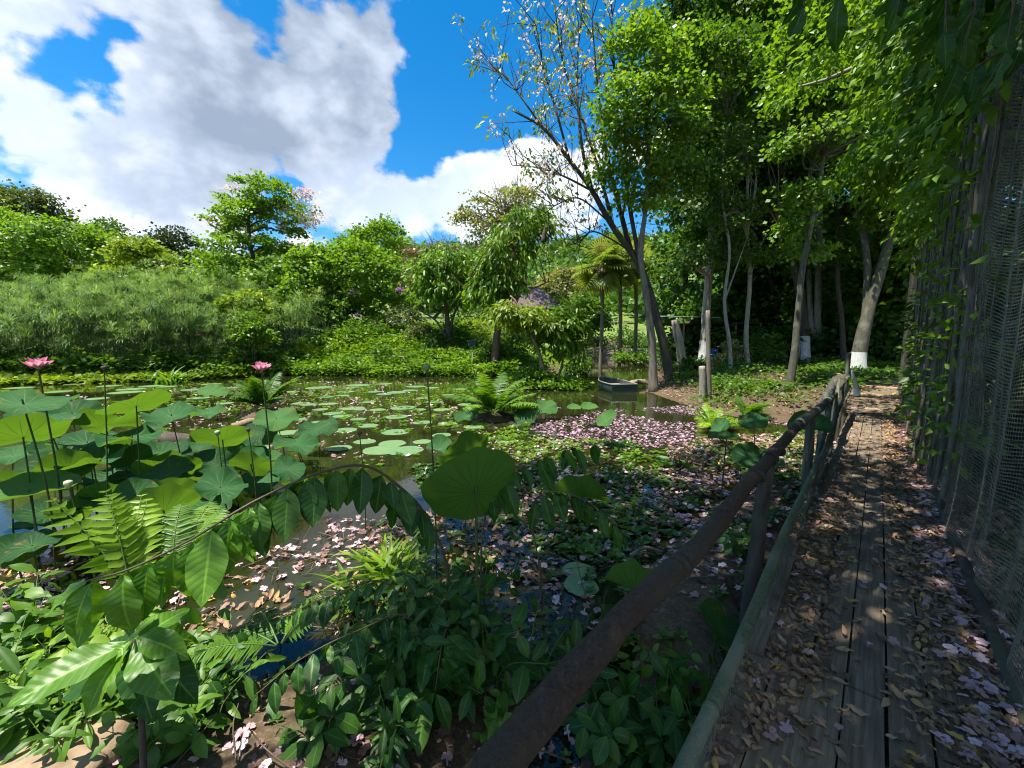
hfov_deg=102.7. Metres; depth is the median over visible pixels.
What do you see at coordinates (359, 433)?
lotus pod
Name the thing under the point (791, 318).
dark tree
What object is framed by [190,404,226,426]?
lotus leaf
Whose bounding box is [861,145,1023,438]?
dark tree
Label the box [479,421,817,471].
pond edge weed
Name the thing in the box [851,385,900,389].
log step
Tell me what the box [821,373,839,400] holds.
leaning log
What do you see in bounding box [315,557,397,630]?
grass tuft
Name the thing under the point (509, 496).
plant
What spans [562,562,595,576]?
lily pad
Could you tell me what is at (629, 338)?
garden shrub
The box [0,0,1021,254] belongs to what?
sky
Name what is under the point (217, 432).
lotus pod
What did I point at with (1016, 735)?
fallen flowers
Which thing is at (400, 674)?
herb
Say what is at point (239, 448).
lotus leaf
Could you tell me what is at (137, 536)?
sword fern
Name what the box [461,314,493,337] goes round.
garden shrub
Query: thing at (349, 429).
lily pad
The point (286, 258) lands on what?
bushy tree
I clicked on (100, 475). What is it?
lotus leaf
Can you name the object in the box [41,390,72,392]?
lily pad
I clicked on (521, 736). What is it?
railing
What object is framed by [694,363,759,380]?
garden shrub
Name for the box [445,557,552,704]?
herb
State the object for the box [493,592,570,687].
herb
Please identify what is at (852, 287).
dark tree
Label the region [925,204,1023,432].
dark tree
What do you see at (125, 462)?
lotus leaf
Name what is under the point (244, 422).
sunken log
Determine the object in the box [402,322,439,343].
garden shrub
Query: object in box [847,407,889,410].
log step
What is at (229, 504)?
lotus leaf
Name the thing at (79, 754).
rock
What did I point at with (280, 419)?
lotus leaf
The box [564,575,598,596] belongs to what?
lily pad
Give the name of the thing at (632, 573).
lotus leaf
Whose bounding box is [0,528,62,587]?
lotus leaf
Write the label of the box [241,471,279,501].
lotus leaf
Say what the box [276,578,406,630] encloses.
leafy bough
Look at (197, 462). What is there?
lotus leaf
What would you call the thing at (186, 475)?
lotus leaf
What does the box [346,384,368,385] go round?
lily pad
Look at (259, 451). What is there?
lotus leaf
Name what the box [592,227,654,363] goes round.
fan palm
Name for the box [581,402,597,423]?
lotus leaf
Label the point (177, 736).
herb
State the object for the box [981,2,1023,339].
side tree
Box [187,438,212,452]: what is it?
lotus leaf
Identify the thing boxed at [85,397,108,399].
lily pad
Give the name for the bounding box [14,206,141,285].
bushy tree
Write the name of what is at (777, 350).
garden shrub
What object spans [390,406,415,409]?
lily pad
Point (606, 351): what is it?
footbridge
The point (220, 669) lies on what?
herb
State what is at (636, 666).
water weed
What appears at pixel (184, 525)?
feather fern
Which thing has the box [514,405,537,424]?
lotus leaf
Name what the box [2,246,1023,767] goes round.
ground
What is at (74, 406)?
lotus leaf
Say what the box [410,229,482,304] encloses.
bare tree
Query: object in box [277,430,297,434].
lily pad
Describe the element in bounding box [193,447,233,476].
lotus leaf
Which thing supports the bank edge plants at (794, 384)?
on the ground at (462, 748)
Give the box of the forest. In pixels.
[0,206,1023,319]
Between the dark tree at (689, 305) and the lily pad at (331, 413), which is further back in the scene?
the dark tree at (689, 305)
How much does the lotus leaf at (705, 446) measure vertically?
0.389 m
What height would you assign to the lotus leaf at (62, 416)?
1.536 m
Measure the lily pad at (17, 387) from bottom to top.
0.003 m
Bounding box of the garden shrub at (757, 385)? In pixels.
[740,377,772,390]
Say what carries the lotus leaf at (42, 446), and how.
on the pond water
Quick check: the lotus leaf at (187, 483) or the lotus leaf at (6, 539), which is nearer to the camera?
the lotus leaf at (6, 539)
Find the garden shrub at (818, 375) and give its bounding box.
[795,367,835,383]
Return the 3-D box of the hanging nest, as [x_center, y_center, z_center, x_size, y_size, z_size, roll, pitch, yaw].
[1.755,-8.545,22.646,0.298,1.407,0.291,0,6,0]
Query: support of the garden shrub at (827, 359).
on the ground at (462, 748)
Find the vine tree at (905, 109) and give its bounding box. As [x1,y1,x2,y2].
[803,0,1023,474]
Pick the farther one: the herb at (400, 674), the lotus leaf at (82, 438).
the lotus leaf at (82, 438)
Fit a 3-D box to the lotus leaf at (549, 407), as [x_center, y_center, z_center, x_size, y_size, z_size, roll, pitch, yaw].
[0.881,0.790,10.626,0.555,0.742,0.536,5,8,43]
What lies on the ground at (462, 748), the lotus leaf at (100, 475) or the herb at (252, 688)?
the herb at (252, 688)
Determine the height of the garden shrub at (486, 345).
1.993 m
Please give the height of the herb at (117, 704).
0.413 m
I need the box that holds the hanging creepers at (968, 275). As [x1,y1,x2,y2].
[901,0,1023,553]
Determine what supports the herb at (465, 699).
in the pond water
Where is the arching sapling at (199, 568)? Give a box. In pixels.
[46,464,449,648]
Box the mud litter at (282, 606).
[0,432,1023,766]
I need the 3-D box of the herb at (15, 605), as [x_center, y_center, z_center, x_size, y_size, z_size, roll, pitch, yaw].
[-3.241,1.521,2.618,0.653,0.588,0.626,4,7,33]
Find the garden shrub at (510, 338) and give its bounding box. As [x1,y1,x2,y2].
[487,327,532,354]
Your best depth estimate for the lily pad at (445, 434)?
8.87 m
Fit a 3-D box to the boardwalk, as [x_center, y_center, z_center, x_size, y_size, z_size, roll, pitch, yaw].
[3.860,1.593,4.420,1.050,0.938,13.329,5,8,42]
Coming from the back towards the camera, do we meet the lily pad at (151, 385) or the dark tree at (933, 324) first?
the lily pad at (151, 385)
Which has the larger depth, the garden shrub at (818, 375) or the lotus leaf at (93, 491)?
the garden shrub at (818, 375)
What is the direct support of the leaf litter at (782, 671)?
on the boardwalk
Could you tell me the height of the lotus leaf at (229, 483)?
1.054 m
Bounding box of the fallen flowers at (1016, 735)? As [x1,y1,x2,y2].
[135,407,1023,767]
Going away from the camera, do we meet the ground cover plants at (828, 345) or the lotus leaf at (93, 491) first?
the lotus leaf at (93, 491)
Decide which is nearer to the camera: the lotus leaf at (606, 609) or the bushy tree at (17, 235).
the lotus leaf at (606, 609)
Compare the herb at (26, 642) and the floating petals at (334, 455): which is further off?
the floating petals at (334, 455)
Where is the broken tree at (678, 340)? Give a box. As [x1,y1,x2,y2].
[671,319,685,370]
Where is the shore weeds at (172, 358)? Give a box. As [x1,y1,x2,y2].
[0,341,310,376]
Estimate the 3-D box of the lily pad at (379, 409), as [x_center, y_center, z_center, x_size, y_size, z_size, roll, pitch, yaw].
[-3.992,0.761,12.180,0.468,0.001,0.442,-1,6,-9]
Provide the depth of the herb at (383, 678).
2.16 m
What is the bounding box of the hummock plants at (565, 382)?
[508,374,593,390]
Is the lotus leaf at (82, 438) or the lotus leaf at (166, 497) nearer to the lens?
the lotus leaf at (166, 497)
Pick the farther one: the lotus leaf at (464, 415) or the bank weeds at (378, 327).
the bank weeds at (378, 327)
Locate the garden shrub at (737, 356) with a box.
[711,337,753,365]
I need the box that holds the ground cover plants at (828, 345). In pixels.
[643,317,995,371]
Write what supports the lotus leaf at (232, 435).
on the pond water
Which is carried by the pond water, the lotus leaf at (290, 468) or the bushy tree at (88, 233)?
the lotus leaf at (290, 468)
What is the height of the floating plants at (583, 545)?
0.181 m
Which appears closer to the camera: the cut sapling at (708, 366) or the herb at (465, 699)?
the herb at (465, 699)
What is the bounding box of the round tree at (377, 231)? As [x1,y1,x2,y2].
[322,210,417,313]
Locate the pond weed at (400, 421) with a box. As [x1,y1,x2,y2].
[102,384,527,466]
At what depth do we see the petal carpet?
9.50 m
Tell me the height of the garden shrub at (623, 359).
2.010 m
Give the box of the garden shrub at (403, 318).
[372,304,432,328]
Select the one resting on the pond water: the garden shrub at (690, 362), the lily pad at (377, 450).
the lily pad at (377, 450)
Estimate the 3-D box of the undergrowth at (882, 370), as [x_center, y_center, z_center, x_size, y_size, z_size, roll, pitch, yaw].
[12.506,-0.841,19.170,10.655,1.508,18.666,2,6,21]
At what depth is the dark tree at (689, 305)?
25.24 m
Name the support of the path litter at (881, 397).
on the path
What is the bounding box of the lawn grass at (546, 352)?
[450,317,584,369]
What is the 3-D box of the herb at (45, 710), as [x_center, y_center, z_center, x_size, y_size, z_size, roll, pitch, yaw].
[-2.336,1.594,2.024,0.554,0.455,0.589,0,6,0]
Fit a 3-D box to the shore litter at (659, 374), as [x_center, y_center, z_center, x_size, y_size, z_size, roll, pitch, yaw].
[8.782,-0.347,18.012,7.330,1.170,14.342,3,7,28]
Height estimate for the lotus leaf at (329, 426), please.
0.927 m
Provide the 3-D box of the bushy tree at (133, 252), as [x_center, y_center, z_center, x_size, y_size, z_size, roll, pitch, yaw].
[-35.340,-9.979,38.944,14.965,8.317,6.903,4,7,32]
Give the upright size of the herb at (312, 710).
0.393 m
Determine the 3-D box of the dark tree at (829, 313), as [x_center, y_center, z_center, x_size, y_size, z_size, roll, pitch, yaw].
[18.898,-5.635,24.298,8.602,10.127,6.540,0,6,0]
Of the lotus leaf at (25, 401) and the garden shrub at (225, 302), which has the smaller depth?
the lotus leaf at (25, 401)
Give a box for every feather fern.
[155,502,252,556]
[190,591,340,665]
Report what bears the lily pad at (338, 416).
on the pond water
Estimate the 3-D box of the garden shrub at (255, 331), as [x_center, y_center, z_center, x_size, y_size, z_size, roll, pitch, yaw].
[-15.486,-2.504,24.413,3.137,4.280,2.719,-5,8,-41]
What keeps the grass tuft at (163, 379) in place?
on the ground at (462, 748)
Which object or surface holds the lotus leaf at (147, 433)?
on the pond water
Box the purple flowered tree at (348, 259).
[263,233,419,327]
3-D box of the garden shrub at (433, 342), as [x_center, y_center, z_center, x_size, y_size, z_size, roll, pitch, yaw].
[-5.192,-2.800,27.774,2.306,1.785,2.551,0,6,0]
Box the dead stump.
[698,366,706,401]
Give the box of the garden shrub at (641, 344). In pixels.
[623,334,657,353]
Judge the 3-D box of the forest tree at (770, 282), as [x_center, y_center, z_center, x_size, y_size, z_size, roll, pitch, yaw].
[15.608,-11.125,25.744,8.752,19.082,8.247,2,6,21]
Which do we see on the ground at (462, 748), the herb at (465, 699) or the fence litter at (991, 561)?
the fence litter at (991, 561)
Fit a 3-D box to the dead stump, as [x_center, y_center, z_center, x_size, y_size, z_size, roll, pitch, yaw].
[6.176,0.117,13.292,0.273,1.414,0.246,2,6,19]
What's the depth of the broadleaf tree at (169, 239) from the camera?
48.11 m
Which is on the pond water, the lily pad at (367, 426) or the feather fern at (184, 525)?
the lily pad at (367, 426)
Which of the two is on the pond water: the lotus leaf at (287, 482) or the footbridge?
the lotus leaf at (287, 482)
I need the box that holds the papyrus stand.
[0,258,345,373]
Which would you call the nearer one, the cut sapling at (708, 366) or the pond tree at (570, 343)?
the cut sapling at (708, 366)
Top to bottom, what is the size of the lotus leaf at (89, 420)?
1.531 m
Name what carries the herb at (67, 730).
on the ground at (462, 748)
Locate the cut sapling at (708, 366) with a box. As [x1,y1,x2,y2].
[706,310,711,400]
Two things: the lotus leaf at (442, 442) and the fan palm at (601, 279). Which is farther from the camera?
the fan palm at (601, 279)
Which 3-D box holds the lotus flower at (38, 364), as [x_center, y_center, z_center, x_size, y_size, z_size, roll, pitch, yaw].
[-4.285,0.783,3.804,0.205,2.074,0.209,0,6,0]
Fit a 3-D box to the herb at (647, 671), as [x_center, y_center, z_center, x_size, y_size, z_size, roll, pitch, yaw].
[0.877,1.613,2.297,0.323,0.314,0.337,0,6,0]
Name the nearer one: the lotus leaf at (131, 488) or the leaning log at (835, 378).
the lotus leaf at (131, 488)
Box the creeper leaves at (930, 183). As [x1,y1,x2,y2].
[867,0,1023,504]
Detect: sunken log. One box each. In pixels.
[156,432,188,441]
[230,418,253,425]
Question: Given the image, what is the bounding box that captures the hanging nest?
[541,216,545,242]
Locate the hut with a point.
(538, 296)
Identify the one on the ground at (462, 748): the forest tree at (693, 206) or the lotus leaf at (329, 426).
the forest tree at (693, 206)
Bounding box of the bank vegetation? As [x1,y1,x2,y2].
[188,319,554,378]
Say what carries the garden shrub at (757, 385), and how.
on the ground at (462, 748)
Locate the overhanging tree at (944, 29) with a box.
[781,0,1023,132]
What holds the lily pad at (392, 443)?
on the pond water
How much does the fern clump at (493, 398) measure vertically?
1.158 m
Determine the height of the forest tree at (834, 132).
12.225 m
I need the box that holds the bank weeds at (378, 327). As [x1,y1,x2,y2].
[304,314,537,373]
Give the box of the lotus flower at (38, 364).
[20,357,67,549]
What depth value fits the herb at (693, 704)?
2.05 m
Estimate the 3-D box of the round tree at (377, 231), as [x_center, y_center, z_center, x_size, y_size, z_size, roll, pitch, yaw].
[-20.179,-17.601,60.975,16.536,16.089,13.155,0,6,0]
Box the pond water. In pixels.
[0,357,824,767]
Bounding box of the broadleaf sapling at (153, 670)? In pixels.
[3,608,198,767]
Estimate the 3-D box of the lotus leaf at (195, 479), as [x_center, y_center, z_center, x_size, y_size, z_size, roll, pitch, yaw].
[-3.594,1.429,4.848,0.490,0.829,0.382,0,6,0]
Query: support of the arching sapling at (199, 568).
on the ground at (462, 748)
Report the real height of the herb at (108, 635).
0.563 m
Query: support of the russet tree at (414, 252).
on the ground at (462, 748)
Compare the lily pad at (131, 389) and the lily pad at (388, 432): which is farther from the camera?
the lily pad at (131, 389)
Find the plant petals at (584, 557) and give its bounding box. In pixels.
[418,433,827,567]
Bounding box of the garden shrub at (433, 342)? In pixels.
[421,330,451,349]
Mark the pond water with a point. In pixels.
(400, 473)
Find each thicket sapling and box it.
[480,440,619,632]
[528,491,628,632]
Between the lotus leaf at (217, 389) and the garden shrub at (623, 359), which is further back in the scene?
the garden shrub at (623, 359)
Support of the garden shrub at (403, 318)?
on the ground at (462, 748)
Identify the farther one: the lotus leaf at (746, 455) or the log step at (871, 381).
the log step at (871, 381)
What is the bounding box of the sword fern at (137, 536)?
[41,488,164,580]
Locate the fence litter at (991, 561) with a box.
[918,434,1023,767]
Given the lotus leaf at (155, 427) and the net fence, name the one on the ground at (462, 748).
the net fence
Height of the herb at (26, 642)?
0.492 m
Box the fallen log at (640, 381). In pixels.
[630,379,647,384]
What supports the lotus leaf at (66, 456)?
on the pond water
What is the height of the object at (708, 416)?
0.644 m
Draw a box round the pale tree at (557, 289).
[529,264,591,353]
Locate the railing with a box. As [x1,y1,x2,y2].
[463,352,851,767]
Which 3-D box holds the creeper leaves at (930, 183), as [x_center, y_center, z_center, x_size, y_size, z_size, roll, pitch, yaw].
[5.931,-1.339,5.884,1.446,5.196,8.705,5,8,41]
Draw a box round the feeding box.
[467,340,476,364]
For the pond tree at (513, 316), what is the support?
on the ground at (462, 748)
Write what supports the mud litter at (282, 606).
on the ground at (462, 748)
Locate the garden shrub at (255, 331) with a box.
[221,305,281,369]
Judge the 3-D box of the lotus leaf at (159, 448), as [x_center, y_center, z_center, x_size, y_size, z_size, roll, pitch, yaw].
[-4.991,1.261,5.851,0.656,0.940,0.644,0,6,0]
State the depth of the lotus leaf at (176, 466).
4.85 m
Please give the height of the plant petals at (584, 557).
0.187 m
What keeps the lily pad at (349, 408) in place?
on the pond water
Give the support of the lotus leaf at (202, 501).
on the pond water
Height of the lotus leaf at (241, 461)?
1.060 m
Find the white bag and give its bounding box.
[851,370,860,395]
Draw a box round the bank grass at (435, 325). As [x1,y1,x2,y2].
[293,320,490,372]
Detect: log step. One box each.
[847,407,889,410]
[850,393,904,398]
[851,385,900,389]
[858,380,897,383]
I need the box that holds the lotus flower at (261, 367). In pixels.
[251,361,272,496]
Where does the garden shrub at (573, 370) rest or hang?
on the ground at (462, 748)
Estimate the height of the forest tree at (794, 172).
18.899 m
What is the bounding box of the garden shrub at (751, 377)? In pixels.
[729,371,766,385]
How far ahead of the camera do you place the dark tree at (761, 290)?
26.69 m
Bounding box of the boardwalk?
[695,411,1020,767]
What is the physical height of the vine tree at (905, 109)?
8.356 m
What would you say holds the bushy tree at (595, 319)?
on the ground at (462, 748)
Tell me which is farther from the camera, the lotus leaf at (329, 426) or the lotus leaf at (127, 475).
the lotus leaf at (329, 426)
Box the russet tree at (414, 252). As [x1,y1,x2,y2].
[394,240,435,314]
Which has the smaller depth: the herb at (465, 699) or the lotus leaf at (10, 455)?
the herb at (465, 699)
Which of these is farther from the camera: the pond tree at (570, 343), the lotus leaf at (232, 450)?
the pond tree at (570, 343)
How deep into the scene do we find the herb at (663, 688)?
2.14 m
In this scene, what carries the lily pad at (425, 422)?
on the pond water
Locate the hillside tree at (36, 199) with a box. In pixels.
[0,178,86,294]
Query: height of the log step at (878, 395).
0.150 m
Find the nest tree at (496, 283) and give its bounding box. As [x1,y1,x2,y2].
[451,201,565,374]
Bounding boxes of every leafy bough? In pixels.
[250,609,420,716]
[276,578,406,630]
[415,627,485,730]
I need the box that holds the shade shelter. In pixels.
[648,321,792,371]
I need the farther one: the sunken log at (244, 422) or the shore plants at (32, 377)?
the shore plants at (32, 377)
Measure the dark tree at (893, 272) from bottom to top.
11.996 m
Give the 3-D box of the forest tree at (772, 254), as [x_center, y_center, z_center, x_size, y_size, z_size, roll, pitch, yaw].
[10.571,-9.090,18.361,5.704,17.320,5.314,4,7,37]
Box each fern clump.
[223,372,301,406]
[444,372,540,413]
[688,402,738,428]
[734,397,775,417]
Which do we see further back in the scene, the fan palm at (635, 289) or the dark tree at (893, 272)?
the fan palm at (635, 289)
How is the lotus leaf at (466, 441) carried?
on the pond water
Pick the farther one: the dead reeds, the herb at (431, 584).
the dead reeds
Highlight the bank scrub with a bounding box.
[293,314,513,363]
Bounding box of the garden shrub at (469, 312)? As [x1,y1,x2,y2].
[450,301,488,324]
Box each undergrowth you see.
[661,351,918,405]
[912,413,1023,559]
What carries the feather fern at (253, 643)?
on the ground at (462, 748)
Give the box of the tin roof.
[661,316,719,317]
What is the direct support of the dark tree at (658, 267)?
on the ground at (462, 748)
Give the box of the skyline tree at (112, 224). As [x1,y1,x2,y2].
[65,216,136,263]
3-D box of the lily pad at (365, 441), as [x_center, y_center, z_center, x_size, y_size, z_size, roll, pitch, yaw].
[-2.969,1.160,8.250,0.439,0.001,0.429,-2,6,-15]
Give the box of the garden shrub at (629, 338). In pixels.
[604,325,644,356]
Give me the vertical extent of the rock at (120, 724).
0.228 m
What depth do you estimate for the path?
10.63 m
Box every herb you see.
[0,563,66,656]
[0,584,66,676]
[0,610,88,738]
[0,624,114,736]
[0,653,114,755]
[0,679,43,754]
[0,691,136,765]
[11,619,100,685]
[28,606,184,703]
[63,626,204,726]
[89,698,231,767]
[151,584,232,667]
[155,653,286,733]
[163,632,254,723]
[266,669,374,767]
[305,589,413,715]
[318,573,489,700]
[343,537,466,646]
[357,684,431,767]
[381,528,478,627]
[382,583,495,756]
[421,550,511,667]
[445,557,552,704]
[471,678,520,744]
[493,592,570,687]
[541,615,591,688]
[568,653,657,767]
[601,651,695,767]
[632,639,702,702]
[655,653,719,739]
[659,675,700,726]
[720,524,765,560]
[726,563,744,592]
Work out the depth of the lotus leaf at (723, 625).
2.50 m
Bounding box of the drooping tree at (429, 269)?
[398,237,485,348]
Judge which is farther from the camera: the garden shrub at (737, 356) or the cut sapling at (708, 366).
the garden shrub at (737, 356)
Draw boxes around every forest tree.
[580,0,727,391]
[635,0,805,361]
[671,7,785,371]
[679,0,812,367]
[695,0,844,362]
[706,131,817,331]
[745,0,908,390]
[782,55,887,360]
[800,121,858,353]
[811,44,931,369]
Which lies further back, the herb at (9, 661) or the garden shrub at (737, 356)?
the garden shrub at (737, 356)
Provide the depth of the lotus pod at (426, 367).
3.07 m
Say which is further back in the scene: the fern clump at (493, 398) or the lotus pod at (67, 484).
the fern clump at (493, 398)
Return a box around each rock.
[0,737,107,767]
[72,716,135,767]
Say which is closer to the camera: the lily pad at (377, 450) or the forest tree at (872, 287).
the lily pad at (377, 450)
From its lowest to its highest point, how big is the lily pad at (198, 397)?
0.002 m
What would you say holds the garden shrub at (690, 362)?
on the ground at (462, 748)
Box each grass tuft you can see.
[144,366,203,384]
[314,528,448,612]
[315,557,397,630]
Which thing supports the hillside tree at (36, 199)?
on the ground at (462, 748)
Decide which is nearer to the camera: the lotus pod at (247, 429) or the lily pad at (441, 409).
the lotus pod at (247, 429)
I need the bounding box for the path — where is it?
[846,360,914,417]
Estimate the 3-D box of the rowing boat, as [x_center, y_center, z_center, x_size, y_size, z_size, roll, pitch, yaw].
[4.381,0.065,17.577,1.285,0.558,2.789,0,6,0]
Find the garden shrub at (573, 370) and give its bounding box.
[555,351,596,377]
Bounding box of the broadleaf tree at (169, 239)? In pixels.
[131,221,210,314]
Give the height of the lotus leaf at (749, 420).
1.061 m
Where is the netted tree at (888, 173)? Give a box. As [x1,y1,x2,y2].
[737,0,1012,439]
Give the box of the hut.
[496,286,564,342]
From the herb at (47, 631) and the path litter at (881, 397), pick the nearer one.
the herb at (47, 631)
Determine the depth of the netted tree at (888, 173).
7.57 m
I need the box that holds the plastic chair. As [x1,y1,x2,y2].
[711,348,717,365]
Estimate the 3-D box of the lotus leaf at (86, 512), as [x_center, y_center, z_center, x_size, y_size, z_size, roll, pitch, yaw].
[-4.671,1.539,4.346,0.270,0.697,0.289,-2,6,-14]
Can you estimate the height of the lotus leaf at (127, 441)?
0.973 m
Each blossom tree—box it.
[178,168,330,301]
[451,0,681,382]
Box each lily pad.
[3,387,32,388]
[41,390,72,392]
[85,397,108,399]
[106,391,141,393]
[117,388,145,390]
[139,385,164,386]
[186,397,209,398]
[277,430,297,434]
[313,408,327,410]
[318,403,337,404]
[323,412,341,414]
[326,445,351,450]
[333,414,352,417]
[337,428,356,432]
[339,407,363,409]
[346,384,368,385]
[353,439,375,443]
[358,424,377,427]
[363,446,399,454]
[370,408,385,410]
[378,440,405,446]
[380,429,409,434]
[386,415,407,418]
[387,391,405,393]
[388,446,423,454]
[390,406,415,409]
[413,421,431,423]
[413,439,430,443]
[432,433,450,436]
[433,408,449,410]
[464,425,482,428]
[497,439,512,443]
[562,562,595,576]
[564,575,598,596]
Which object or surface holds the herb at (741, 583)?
in the pond water
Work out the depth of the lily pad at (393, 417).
11.04 m
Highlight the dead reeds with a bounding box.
[8,319,288,368]
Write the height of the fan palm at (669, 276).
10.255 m
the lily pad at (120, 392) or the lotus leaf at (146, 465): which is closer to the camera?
the lotus leaf at (146, 465)
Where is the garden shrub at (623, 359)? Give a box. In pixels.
[608,347,648,365]
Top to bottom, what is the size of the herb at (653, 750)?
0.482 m
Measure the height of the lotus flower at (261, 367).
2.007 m
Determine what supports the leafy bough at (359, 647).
on the ground at (462, 748)
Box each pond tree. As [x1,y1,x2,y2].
[477,295,569,376]
[522,291,605,375]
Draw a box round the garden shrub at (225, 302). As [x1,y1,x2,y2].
[213,287,281,348]
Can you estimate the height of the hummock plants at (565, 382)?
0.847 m
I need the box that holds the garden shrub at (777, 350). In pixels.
[749,331,790,363]
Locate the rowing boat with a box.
[598,376,637,392]
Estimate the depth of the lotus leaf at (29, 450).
6.08 m
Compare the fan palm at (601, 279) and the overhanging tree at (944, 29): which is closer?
the overhanging tree at (944, 29)
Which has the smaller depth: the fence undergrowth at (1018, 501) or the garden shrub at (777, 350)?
the fence undergrowth at (1018, 501)
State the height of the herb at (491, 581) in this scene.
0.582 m
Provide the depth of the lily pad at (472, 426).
9.71 m
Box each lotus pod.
[63,480,106,627]
[101,366,107,504]
[214,430,224,514]
[246,428,256,503]
[357,431,365,528]
[423,364,437,581]
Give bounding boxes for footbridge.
[580,349,646,361]
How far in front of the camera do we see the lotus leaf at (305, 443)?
6.13 m
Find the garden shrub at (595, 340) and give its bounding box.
[581,330,613,359]
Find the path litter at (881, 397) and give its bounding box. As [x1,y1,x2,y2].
[818,367,901,417]
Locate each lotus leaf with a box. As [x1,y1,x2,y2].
[0,388,79,568]
[0,413,71,530]
[0,442,30,470]
[0,469,81,557]
[0,471,31,529]
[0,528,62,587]
[0,531,48,583]
[3,411,83,499]
[8,521,33,527]
[10,497,80,530]
[12,446,79,498]
[25,444,39,454]
[30,438,66,452]
[31,448,101,497]
[41,399,102,431]
[43,500,92,524]
[45,429,121,484]
[53,443,127,483]
[62,519,121,569]
[67,481,117,508]
[70,408,140,473]
[77,496,108,507]
[83,467,129,485]
[95,389,171,477]
[95,425,163,473]
[107,477,157,544]
[108,443,152,472]
[108,470,129,483]
[109,436,135,445]
[118,471,137,479]
[125,482,200,543]
[129,439,188,455]
[131,450,182,474]
[137,455,195,479]
[139,401,200,452]
[141,421,162,431]
[153,477,195,517]
[180,473,194,477]
[182,476,200,482]
[183,455,202,473]
[184,491,220,528]
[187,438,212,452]
[189,425,252,465]
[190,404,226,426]
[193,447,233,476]
[193,466,248,513]
[195,500,231,512]
[197,383,228,417]
[227,443,247,456]
[229,451,274,503]
[234,445,265,467]
[237,445,245,453]
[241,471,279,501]
[242,422,277,445]
[252,445,271,459]
[253,407,298,454]
[269,450,281,460]
[269,454,305,481]
[273,432,319,473]
[281,474,307,484]
[298,416,337,452]
[421,446,515,664]
[426,434,451,453]
[436,431,487,465]
[454,407,479,420]
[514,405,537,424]
[536,400,557,418]
[555,475,608,502]
[567,403,580,415]
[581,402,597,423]
[596,409,616,445]
[601,558,653,630]
[601,603,614,619]
[687,445,714,453]
[699,598,739,669]
[708,430,746,500]
[710,418,729,442]
[731,442,785,467]
[737,412,768,443]
[787,410,832,432]
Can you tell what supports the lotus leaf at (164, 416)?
on the pond water
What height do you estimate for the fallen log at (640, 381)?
0.380 m
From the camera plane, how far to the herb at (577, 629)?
2.47 m
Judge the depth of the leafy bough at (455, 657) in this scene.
2.09 m
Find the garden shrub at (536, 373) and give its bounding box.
[504,365,560,389]
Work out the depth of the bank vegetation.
25.60 m
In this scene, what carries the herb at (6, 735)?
on the ground at (462, 748)
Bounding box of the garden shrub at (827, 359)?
[808,353,843,367]
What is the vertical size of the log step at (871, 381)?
0.144 m
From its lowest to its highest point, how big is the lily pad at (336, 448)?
0.001 m
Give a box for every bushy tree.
[0,199,89,308]
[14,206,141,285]
[78,234,192,318]
[182,253,238,320]
[273,240,335,322]
[547,289,623,353]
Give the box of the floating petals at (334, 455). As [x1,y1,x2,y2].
[66,381,557,460]
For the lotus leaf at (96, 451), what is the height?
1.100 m
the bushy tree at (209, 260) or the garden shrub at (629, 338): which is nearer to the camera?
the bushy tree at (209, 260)
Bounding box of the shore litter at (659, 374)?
[658,360,821,412]
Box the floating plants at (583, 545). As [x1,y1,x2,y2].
[408,429,815,562]
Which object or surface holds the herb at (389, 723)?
on the ground at (462, 748)
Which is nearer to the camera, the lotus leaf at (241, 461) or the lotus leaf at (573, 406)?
the lotus leaf at (241, 461)
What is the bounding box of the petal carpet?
[530,405,786,446]
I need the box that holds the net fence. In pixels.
[897,0,1023,735]
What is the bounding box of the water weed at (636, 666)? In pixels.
[0,434,1022,767]
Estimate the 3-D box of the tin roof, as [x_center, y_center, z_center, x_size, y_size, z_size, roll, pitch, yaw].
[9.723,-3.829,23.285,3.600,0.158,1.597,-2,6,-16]
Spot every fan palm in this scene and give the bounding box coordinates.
[570,237,630,364]
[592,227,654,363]
[616,249,664,360]
[646,250,679,327]
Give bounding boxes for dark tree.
[624,118,709,333]
[657,214,781,351]
[669,130,783,320]
[702,223,814,328]
[724,156,834,326]
[763,205,888,335]
[786,160,869,312]
[809,227,911,362]
[844,205,1023,364]
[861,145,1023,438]
[888,143,1023,411]
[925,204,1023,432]
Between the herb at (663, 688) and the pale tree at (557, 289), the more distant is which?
the pale tree at (557, 289)
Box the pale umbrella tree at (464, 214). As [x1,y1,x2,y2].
[442,171,559,267]
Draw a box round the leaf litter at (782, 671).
[688,407,1023,767]
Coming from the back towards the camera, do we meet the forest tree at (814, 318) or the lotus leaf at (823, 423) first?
the forest tree at (814, 318)
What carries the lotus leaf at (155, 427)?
on the pond water
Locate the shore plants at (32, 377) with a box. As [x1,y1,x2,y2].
[0,366,281,385]
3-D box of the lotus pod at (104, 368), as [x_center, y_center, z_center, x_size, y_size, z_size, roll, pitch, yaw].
[-3.917,0.813,3.957,0.327,1.986,0.046,2,6,23]
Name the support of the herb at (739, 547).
on the ground at (462, 748)
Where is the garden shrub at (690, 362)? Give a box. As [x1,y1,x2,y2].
[674,354,711,377]
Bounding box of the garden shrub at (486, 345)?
[469,339,516,361]
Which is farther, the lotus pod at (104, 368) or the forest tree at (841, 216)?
the forest tree at (841, 216)
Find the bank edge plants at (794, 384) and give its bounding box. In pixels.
[669,374,880,408]
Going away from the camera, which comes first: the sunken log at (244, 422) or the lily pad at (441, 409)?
the sunken log at (244, 422)
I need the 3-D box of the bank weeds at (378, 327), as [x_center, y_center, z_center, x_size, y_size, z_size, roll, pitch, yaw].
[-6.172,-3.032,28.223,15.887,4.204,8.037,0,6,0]

